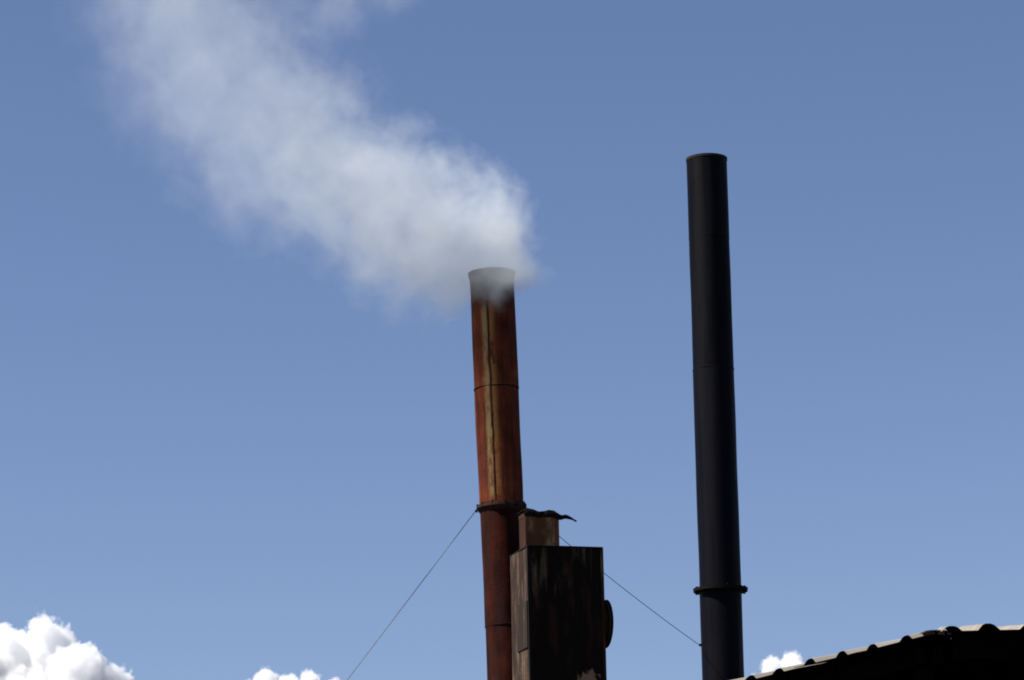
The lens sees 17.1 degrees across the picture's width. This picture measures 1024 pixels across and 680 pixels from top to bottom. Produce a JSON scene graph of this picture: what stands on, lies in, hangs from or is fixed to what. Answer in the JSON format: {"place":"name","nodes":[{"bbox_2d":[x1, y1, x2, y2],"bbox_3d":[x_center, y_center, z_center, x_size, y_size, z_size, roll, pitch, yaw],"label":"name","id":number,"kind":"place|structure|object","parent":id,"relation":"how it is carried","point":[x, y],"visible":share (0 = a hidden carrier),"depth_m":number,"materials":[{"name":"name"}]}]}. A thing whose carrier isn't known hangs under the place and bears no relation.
{"place":"outdoors","nodes":[
{"label":"outdoors","id":0,"kind":"place"},
{"bbox_2d":[0,0,1023,679],"label":"sky","id":1,"kind":"structure","parent":0,"point":[241,240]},
{"bbox_2d":[733,623,1023,679],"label":"open shed","id":2,"kind":"structure","parent":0,"point":[987,651],"depth_m":26.13,"materials":[{"name":"metal"}]},
{"label":"ground","id":3,"kind":"structure","parent":0,"visible":0},
{"bbox_2d":[468,267,526,679],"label":"rusty chimney","id":4,"kind":"object","parent":3,"relation":"on","point":[501,505],"visible":0.9,"depth_m":46.72,"materials":[{"name":"brown metal"}]},
{"bbox_2d":[347,512,474,679],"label":"guy wire","id":5,"kind":"object","parent":4,"relation":"attached to","point":[410,596],"visible":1,"depth_m":46.05,"materials":[{"name":"black metal"}]},
{"bbox_2d":[559,536,698,644],"bbox_3d":[1.502,3.432,48.808,0.010,1.276,5.133,-9,-15,29],"label":"guy wire","id":6,"kind":"object","parent":4,"relation":"attached to","point":[639,600],"visible":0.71,"depth_m":49.39,"materials":[{"name":"black metal"}]},
{"bbox_2d":[509,508,613,679],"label":"flue box","id":7,"kind":"object","parent":3,"relation":"on","point":[562,620],"visible":1,"depth_m":45.30,"materials":[{"name":"black metal"}]},
{"bbox_2d":[686,153,747,679],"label":"black chimney","id":8,"kind":"object","parent":3,"relation":"on","point":[720,590],"visible":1,"depth_m":51.37,"materials":[{"name":"paint"}]}
]}

